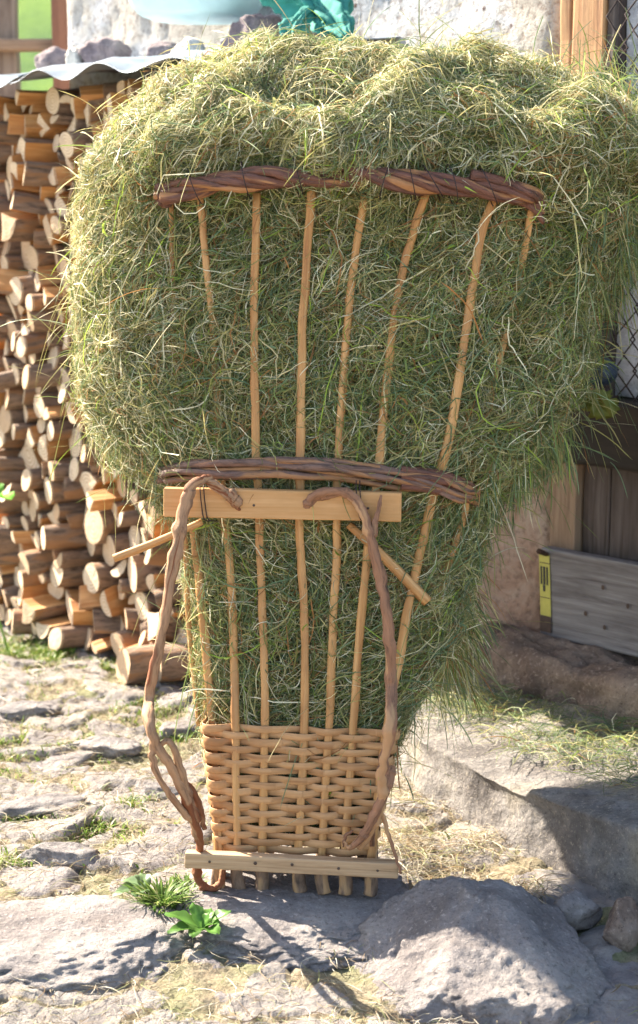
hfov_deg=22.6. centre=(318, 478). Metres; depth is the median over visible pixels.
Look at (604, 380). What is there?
boot
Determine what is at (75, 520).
log
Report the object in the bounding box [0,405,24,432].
log
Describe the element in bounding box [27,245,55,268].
log
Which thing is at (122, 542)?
log
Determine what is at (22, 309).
log
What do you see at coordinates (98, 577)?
log
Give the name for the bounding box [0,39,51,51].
rail
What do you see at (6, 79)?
tin sheet
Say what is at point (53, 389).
log
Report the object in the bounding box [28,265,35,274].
log
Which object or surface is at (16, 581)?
log
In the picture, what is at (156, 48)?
roof stone
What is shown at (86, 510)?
log
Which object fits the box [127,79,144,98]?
log
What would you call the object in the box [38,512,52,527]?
log
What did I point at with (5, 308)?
log
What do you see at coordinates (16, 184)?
log
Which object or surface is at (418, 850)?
straw litter
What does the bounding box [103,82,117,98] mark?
log
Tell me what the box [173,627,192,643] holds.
log
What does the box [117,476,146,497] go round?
log
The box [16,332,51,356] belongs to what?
log
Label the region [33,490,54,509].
log
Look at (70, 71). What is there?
tin sheet
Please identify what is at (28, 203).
log
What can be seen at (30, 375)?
log
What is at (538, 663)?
threshold stone
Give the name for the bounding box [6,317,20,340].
log
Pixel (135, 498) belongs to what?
log
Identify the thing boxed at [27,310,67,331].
log
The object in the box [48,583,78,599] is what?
log
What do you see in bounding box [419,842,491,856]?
flat stone
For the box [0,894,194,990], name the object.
flat rock
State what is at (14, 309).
log
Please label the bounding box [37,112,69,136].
log
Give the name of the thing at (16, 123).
log
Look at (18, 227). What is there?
log
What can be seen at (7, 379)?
log
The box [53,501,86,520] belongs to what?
log
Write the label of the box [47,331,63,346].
log
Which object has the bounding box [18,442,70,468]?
log
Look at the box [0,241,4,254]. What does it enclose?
log
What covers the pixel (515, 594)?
building wall
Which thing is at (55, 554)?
log
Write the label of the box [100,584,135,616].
log
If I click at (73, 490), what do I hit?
log
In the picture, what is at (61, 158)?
log
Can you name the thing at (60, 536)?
log
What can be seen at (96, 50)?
roof stone
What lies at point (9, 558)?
log
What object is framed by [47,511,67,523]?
log
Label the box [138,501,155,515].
log
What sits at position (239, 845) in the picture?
hay basket
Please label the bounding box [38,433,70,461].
log
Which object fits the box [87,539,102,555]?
log
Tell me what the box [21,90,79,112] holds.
log
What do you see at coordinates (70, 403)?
log
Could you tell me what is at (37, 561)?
log
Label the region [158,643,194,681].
log
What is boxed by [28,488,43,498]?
log
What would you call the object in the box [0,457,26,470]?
log
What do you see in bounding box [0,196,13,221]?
log
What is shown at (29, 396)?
log
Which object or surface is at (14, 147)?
log
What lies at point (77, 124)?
log
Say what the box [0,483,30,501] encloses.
log
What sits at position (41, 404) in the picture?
log
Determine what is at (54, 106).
log
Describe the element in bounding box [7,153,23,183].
log
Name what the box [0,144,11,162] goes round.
log
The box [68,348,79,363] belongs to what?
log
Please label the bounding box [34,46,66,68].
roof stone
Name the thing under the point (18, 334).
log
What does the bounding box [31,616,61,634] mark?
log
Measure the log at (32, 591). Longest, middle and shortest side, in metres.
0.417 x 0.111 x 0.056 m
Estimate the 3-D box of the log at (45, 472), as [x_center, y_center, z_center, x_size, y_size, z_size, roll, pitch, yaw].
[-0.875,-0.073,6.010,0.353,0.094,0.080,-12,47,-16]
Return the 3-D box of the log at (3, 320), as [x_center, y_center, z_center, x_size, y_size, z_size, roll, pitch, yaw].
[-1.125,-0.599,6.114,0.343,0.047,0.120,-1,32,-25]
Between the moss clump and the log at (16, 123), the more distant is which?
the log at (16, 123)
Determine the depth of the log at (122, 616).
5.78 m
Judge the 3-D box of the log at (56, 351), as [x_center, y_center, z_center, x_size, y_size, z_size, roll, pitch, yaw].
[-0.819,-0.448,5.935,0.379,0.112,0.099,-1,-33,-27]
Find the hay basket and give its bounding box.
[113,157,548,896]
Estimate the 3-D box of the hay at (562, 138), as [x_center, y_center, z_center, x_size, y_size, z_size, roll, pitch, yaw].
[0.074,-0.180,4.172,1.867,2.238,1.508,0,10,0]
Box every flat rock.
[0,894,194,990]
[135,1018,222,1023]
[162,853,409,971]
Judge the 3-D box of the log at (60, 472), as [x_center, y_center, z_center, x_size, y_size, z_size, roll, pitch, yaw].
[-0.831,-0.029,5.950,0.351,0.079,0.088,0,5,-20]
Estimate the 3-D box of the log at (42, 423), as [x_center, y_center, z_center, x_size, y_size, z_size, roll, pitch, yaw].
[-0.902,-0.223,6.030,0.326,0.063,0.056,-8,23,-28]
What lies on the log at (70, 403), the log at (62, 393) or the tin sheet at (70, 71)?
the log at (62, 393)
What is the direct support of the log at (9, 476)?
on the log at (30, 493)
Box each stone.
[0,700,61,719]
[0,793,87,818]
[19,842,100,869]
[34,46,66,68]
[65,44,82,76]
[78,736,142,758]
[79,37,131,72]
[138,782,178,801]
[147,41,182,64]
[171,37,205,52]
[220,13,281,49]
[308,25,321,39]
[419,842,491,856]
[463,622,637,725]
[553,888,602,930]
[602,896,637,951]
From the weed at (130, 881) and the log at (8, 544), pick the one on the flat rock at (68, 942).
the weed at (130, 881)
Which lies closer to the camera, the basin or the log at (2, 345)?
the basin
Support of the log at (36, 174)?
on the log at (47, 192)
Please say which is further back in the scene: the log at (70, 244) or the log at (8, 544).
the log at (8, 544)
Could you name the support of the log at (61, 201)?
on the log at (55, 222)
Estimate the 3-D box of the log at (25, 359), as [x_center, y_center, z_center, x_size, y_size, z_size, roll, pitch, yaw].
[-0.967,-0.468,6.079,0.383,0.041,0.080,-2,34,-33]
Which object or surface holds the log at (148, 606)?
on the log at (143, 625)
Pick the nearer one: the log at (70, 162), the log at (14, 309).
the log at (70, 162)
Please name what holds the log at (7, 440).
on the log at (6, 452)
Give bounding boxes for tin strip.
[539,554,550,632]
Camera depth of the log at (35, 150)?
5.72 m
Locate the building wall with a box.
[67,0,560,631]
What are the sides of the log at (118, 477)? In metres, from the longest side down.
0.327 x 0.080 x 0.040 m
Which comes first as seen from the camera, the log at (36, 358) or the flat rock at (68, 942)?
the flat rock at (68, 942)
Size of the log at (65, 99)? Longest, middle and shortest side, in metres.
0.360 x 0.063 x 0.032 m
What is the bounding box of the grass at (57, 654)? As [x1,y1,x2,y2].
[0,618,471,885]
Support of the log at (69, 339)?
on the log
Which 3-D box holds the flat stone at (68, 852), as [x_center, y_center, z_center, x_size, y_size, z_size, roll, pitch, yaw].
[-0.639,0.955,3.999,0.234,0.077,0.095,2,10,14]
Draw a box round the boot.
[588,356,617,387]
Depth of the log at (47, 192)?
5.74 m
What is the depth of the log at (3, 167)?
5.99 m
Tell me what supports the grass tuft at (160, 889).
on the flat rock at (68, 942)
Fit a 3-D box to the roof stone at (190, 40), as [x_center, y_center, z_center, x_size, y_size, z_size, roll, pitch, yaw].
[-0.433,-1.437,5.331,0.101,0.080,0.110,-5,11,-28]
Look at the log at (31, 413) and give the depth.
5.94 m
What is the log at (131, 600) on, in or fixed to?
on the log at (131, 616)
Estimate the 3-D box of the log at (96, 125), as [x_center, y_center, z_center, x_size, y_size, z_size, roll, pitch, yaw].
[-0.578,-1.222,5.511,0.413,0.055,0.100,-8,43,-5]
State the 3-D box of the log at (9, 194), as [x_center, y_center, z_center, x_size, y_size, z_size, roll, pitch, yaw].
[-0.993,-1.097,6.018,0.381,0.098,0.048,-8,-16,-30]
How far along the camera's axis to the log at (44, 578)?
6.03 m
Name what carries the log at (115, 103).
on the log at (96, 125)
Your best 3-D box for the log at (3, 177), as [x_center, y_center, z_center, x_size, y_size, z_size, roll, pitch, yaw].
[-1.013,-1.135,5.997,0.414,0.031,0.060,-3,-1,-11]
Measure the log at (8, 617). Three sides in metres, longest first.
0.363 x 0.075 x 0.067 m
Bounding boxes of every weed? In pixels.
[0,483,14,651]
[112,873,150,896]
[164,902,230,937]
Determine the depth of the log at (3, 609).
6.26 m
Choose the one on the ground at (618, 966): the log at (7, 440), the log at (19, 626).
the log at (19, 626)
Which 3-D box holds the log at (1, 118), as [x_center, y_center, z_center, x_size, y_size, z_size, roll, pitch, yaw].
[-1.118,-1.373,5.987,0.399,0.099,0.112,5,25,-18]
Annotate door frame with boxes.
[550,0,637,561]
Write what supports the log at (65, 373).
on the log at (70, 403)
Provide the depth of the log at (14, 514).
6.24 m
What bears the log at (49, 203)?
on the log at (47, 227)
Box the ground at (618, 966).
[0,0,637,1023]
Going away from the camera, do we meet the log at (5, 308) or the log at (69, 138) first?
the log at (69, 138)
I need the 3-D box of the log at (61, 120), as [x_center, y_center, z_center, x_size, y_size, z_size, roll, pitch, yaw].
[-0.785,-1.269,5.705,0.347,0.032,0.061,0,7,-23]
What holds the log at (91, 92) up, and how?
on the log at (91, 113)
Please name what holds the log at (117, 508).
on the log at (122, 542)
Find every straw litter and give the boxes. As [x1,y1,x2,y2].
[0,627,637,1023]
[178,765,584,973]
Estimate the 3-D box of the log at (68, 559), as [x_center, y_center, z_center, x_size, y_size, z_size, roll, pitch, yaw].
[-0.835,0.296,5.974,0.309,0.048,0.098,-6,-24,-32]
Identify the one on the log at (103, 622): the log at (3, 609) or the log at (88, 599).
the log at (88, 599)
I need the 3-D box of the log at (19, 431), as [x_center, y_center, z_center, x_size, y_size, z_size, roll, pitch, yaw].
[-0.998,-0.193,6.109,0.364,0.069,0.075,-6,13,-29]
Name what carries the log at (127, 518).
on the log at (134, 531)
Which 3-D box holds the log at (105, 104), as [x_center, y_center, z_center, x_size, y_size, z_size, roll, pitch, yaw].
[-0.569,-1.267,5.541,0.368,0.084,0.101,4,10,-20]
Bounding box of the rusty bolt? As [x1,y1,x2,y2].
[536,549,548,555]
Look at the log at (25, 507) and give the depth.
6.18 m
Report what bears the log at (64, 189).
on the log at (61, 201)
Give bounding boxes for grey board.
[540,546,637,656]
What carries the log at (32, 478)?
on the log at (34, 512)
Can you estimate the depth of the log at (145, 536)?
5.45 m
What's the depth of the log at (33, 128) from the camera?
5.72 m
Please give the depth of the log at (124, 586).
5.68 m
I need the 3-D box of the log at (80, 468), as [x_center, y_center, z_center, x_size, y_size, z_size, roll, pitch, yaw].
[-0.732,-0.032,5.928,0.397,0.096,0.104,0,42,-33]
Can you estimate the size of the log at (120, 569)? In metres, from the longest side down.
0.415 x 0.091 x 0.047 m
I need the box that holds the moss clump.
[579,389,620,419]
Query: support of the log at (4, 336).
on the log at (8, 351)
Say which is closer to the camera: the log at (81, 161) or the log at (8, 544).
the log at (81, 161)
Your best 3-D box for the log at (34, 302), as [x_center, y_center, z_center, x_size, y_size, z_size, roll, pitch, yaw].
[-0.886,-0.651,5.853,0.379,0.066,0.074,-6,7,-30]
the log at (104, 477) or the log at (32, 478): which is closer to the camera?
the log at (104, 477)
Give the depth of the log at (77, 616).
5.89 m
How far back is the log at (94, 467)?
5.74 m
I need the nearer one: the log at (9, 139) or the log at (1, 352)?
the log at (9, 139)
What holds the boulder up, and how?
on the ground at (618, 966)
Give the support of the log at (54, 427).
on the log at (46, 454)
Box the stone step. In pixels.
[395,667,637,904]
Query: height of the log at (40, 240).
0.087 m
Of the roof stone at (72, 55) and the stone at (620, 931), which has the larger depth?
the roof stone at (72, 55)
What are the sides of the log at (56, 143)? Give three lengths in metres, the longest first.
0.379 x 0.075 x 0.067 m
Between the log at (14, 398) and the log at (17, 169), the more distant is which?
the log at (14, 398)
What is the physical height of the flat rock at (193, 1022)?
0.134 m
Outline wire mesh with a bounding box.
[598,0,637,401]
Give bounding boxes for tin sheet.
[0,68,147,86]
[10,36,400,82]
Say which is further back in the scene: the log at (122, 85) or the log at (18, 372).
the log at (18, 372)
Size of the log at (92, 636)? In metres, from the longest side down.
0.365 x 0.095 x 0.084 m
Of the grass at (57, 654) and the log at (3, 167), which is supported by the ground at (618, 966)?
the grass at (57, 654)
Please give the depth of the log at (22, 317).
5.93 m
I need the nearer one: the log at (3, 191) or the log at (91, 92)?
the log at (91, 92)
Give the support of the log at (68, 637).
on the ground at (618, 966)
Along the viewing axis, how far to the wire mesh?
4.53 m
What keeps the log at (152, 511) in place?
on the log
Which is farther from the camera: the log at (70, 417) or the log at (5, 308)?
the log at (5, 308)
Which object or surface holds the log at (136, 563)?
on the log at (148, 606)
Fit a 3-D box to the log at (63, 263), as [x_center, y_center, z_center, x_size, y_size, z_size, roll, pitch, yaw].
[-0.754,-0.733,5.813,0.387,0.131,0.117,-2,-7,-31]
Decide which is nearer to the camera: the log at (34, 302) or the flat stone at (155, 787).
the flat stone at (155, 787)
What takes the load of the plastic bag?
on the tin sheet at (70, 71)
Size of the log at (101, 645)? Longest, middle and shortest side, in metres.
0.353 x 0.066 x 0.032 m
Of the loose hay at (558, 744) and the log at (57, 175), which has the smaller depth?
the loose hay at (558, 744)
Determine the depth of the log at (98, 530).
5.71 m
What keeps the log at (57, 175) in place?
on the log
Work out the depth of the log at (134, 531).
5.63 m
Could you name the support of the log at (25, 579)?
on the log at (32, 591)
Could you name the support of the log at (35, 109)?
on the log at (16, 123)
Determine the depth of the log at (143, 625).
5.64 m
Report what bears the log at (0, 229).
on the log at (11, 248)
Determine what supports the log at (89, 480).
on the log at (86, 510)
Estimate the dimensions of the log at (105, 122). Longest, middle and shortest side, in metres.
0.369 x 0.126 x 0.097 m
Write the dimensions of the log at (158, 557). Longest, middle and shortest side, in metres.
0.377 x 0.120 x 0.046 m
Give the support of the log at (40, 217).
on the log at (18, 227)
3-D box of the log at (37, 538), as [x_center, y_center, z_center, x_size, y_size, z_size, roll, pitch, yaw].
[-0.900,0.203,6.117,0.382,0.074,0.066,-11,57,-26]
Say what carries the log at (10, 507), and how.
on the log at (14, 514)
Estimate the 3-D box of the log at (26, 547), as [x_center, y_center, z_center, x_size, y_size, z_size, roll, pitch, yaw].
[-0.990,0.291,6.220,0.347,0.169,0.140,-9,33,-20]
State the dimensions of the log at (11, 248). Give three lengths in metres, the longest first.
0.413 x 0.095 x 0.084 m
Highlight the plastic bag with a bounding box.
[260,0,354,40]
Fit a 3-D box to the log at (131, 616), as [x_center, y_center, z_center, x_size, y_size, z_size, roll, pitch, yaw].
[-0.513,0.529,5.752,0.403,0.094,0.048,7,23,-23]
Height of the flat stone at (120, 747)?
0.058 m
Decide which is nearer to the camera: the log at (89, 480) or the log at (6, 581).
the log at (89, 480)
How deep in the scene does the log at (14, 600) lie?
6.16 m
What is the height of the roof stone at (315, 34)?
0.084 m
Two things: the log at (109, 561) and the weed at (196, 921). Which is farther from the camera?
the log at (109, 561)
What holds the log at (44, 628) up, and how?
on the ground at (618, 966)
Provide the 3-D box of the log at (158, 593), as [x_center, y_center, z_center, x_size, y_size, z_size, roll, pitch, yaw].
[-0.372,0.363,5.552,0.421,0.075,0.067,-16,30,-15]
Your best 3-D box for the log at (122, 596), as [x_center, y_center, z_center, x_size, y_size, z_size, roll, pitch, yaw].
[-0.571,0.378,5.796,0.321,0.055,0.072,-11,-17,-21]
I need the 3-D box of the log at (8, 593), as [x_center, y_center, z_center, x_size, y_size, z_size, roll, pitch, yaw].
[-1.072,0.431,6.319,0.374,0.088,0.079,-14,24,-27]
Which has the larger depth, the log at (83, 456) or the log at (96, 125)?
the log at (83, 456)
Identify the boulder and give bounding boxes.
[358,876,615,1023]
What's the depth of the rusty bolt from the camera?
4.78 m
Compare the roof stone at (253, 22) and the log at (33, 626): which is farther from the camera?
the log at (33, 626)
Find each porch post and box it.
[0,0,20,391]
[51,0,69,89]
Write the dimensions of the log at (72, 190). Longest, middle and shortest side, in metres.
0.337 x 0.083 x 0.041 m
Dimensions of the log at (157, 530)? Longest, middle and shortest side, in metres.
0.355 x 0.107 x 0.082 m
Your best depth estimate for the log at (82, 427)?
5.76 m
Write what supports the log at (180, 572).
on the log at (158, 593)
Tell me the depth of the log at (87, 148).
5.50 m
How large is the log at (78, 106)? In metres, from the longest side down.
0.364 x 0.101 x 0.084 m
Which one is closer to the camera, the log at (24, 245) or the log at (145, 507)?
the log at (145, 507)
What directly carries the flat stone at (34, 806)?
on the ground at (618, 966)
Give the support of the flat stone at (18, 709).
on the ground at (618, 966)
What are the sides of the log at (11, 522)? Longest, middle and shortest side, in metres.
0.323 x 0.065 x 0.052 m
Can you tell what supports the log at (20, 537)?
on the log at (37, 561)
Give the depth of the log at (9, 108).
5.89 m
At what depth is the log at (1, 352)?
6.19 m
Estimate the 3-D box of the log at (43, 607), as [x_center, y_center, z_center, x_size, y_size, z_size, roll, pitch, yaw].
[-0.966,0.486,6.074,0.314,0.100,0.102,-7,12,-36]
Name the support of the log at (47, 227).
on the log at (70, 244)
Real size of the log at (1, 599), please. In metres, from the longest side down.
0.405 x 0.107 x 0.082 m
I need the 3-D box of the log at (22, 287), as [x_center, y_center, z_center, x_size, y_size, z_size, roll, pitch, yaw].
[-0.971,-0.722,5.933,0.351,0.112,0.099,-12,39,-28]
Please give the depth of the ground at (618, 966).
3.98 m
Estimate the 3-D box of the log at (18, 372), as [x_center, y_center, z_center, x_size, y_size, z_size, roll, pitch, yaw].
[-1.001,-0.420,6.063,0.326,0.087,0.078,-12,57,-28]
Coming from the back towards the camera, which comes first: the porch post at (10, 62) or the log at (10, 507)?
the porch post at (10, 62)
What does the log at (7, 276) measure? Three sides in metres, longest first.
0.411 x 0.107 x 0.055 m
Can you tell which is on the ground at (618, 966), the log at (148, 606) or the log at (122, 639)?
the log at (122, 639)
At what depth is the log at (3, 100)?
5.91 m
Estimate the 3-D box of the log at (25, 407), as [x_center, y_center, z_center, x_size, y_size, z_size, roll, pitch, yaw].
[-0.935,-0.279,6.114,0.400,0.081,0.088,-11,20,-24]
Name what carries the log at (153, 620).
on the log at (143, 625)
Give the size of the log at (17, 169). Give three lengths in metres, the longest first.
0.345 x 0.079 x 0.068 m
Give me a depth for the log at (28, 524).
6.12 m
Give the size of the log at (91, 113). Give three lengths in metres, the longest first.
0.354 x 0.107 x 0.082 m
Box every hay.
[0,0,637,848]
[413,669,637,796]
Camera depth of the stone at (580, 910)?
3.61 m
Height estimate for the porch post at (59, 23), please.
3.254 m
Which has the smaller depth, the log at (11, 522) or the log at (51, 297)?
the log at (51, 297)
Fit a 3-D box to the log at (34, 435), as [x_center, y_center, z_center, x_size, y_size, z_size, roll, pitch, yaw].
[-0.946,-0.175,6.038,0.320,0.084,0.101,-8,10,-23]
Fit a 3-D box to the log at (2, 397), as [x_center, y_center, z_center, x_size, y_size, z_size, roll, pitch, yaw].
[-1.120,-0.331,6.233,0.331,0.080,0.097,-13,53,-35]
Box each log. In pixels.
[0,96,13,120]
[0,97,15,114]
[0,121,20,144]
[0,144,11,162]
[0,163,6,172]
[0,173,7,181]
[0,182,6,195]
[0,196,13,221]
[0,222,1,236]
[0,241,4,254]
[0,255,26,269]
[0,268,28,293]
[0,294,13,316]
[0,315,11,332]
[0,332,8,341]
[0,342,4,349]
[0,349,14,356]
[0,356,5,371]
[0,370,21,389]
[0,392,5,409]
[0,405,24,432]
[0,430,24,448]
[0,448,21,456]
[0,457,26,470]
[0,470,23,483]
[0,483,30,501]
[0,488,22,513]
[0,524,24,552]
[0,550,19,564]
[0,564,18,575]
[0,574,14,587]
[0,588,4,603]
[0,603,13,619]
[1,211,43,241]
[1,241,21,255]
[1,515,24,528]
[2,585,18,608]
[3,103,28,120]
[3,338,15,355]
[3,357,21,370]
[4,179,12,200]
[4,386,23,409]
[5,608,14,625]
[6,295,27,321]
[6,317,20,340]
[7,113,24,134]
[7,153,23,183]
[7,513,23,515]
[9,191,49,215]
[9,273,42,305]
[10,162,24,179]
[10,173,39,194]
[11,330,21,350]
[11,362,26,384]
[11,422,36,439]
[11,530,40,543]
[11,596,22,608]
[12,145,16,154]
[12,609,32,633]
[14,351,29,363]
[14,566,19,587]
[15,90,80,105]
[16,135,24,153]
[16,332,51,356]
[18,138,58,161]
[18,304,26,314]
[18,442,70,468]
[18,549,53,574]
[18,570,41,587]
[18,583,49,605]
[19,543,42,570]
[20,315,27,325]
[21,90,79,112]
[21,241,33,269]
[21,322,45,334]
[21,467,43,490]
[21,515,40,530]
[22,363,61,388]
[22,501,29,514]
[22,594,67,623]
[23,161,60,186]
[23,388,37,404]
[23,405,39,422]
[25,114,68,139]
[25,426,46,447]
[26,294,56,311]
[26,409,37,418]
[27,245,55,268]
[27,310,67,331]
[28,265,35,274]
[28,350,49,363]
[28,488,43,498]
[29,105,47,113]
[29,499,53,521]
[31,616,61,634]
[33,228,68,248]
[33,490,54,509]
[34,264,62,291]
[34,392,66,417]
[34,531,41,548]
[35,386,58,393]
[36,615,71,638]
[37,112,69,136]
[37,418,65,432]
[38,214,44,224]
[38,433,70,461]
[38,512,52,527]
[38,572,50,583]
[40,187,56,200]
[41,455,72,479]
[41,523,86,549]
[43,212,69,244]
[43,287,71,305]
[43,405,67,419]
[44,198,56,212]
[44,477,85,503]
[46,87,79,116]
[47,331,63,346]
[47,345,71,368]
[47,418,76,440]
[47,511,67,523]
[48,166,79,185]
[48,461,70,480]
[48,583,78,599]
[48,625,93,650]
[50,115,73,124]
[50,562,85,587]
[51,216,73,233]
[52,547,87,560]
[53,134,61,151]
[53,244,71,273]
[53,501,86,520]
[54,193,75,215]
[54,550,104,567]
[55,186,70,198]
[56,304,71,323]
[57,151,66,165]
[57,365,76,390]
[58,383,76,402]
[59,95,71,103]
[59,129,93,157]
[59,257,72,292]
[63,329,75,349]
[63,475,85,499]
[65,401,77,413]
[66,157,79,175]
[66,512,84,527]
[66,589,93,625]
[67,116,91,130]
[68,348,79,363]
[68,404,88,423]
[69,181,77,199]
[69,235,74,254]
[69,305,72,328]
[69,427,90,457]
[69,457,90,481]
[70,95,86,118]
[77,423,90,431]
[78,155,85,171]
[79,85,103,103]
[79,471,116,494]
[79,585,100,609]
[80,443,106,462]
[83,502,87,529]
[83,562,128,593]
[84,98,104,127]
[84,628,110,650]
[85,143,92,154]
[85,509,130,544]
[86,487,129,511]
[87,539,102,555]
[88,460,108,472]
[91,120,105,135]
[91,636,112,653]
[93,608,135,633]
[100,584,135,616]
[102,464,117,483]
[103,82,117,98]
[103,111,108,129]
[103,544,121,566]
[104,99,107,111]
[106,92,133,117]
[106,532,142,560]
[110,629,139,655]
[111,500,134,520]
[111,559,127,576]
[113,467,130,478]
[116,641,178,684]
[117,80,127,93]
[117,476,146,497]
[117,510,142,526]
[118,585,134,599]
[119,579,132,592]
[120,613,125,630]
[124,608,146,630]
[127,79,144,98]
[128,553,164,592]
[128,593,135,603]
[129,525,143,553]
[130,489,148,504]
[135,591,184,620]
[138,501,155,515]
[138,630,148,645]
[140,621,147,635]
[141,528,172,542]
[143,513,170,537]
[144,543,171,566]
[146,573,177,593]
[146,612,185,641]
[149,506,170,523]
[154,582,183,608]
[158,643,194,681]
[171,607,185,617]
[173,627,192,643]
[176,561,183,581]
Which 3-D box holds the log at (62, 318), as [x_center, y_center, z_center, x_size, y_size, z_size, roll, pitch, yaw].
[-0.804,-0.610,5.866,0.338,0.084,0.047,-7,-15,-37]
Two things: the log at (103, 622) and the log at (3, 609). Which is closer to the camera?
the log at (103, 622)
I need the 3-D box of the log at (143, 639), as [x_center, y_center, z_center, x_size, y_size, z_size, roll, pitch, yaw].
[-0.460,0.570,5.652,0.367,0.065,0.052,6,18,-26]
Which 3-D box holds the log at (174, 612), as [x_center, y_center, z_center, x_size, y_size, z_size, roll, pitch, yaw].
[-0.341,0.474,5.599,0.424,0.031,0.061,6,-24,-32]
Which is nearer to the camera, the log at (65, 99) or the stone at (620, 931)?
the stone at (620, 931)
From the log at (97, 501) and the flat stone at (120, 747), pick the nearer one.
the flat stone at (120, 747)
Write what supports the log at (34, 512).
on the log at (28, 524)
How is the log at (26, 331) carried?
on the log at (29, 344)
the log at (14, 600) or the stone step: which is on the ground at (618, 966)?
the stone step
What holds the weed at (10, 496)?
on the ground at (618, 966)
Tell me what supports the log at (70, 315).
on the log at (69, 339)
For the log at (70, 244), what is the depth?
5.71 m
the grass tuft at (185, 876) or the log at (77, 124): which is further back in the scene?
the log at (77, 124)
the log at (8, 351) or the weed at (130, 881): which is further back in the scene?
the log at (8, 351)
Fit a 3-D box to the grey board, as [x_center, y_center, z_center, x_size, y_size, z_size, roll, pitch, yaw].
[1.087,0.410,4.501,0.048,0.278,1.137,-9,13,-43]
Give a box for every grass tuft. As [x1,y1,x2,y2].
[113,873,219,914]
[152,872,209,900]
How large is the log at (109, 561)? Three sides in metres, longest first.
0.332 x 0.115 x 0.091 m
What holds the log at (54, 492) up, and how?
on the log at (61, 510)
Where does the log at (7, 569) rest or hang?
on the log at (6, 581)
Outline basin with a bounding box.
[128,0,262,24]
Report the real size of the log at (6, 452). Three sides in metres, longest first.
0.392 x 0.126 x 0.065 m
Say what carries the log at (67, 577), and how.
on the log at (58, 593)
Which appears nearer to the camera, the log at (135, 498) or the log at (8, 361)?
the log at (135, 498)
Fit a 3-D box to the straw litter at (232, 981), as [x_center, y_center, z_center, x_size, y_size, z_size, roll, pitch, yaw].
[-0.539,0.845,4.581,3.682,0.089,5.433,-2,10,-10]
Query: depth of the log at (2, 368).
6.09 m
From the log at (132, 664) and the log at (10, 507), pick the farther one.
the log at (10, 507)
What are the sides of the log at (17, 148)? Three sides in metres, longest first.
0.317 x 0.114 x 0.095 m
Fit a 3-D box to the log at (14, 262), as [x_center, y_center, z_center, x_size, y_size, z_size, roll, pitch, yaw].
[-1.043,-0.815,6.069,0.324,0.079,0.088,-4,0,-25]
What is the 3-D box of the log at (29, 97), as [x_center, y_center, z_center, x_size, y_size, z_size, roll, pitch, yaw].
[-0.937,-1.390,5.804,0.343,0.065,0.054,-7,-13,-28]
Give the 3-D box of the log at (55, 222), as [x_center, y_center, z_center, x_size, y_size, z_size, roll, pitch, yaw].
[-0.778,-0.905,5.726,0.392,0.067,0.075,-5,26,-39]
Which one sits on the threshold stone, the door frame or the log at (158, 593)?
the door frame
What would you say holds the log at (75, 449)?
on the log at (80, 468)
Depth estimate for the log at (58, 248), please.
5.76 m
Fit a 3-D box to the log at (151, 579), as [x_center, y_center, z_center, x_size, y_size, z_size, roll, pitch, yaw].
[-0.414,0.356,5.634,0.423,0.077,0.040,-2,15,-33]
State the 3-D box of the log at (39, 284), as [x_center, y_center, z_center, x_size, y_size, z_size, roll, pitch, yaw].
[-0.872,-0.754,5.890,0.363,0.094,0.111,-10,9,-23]

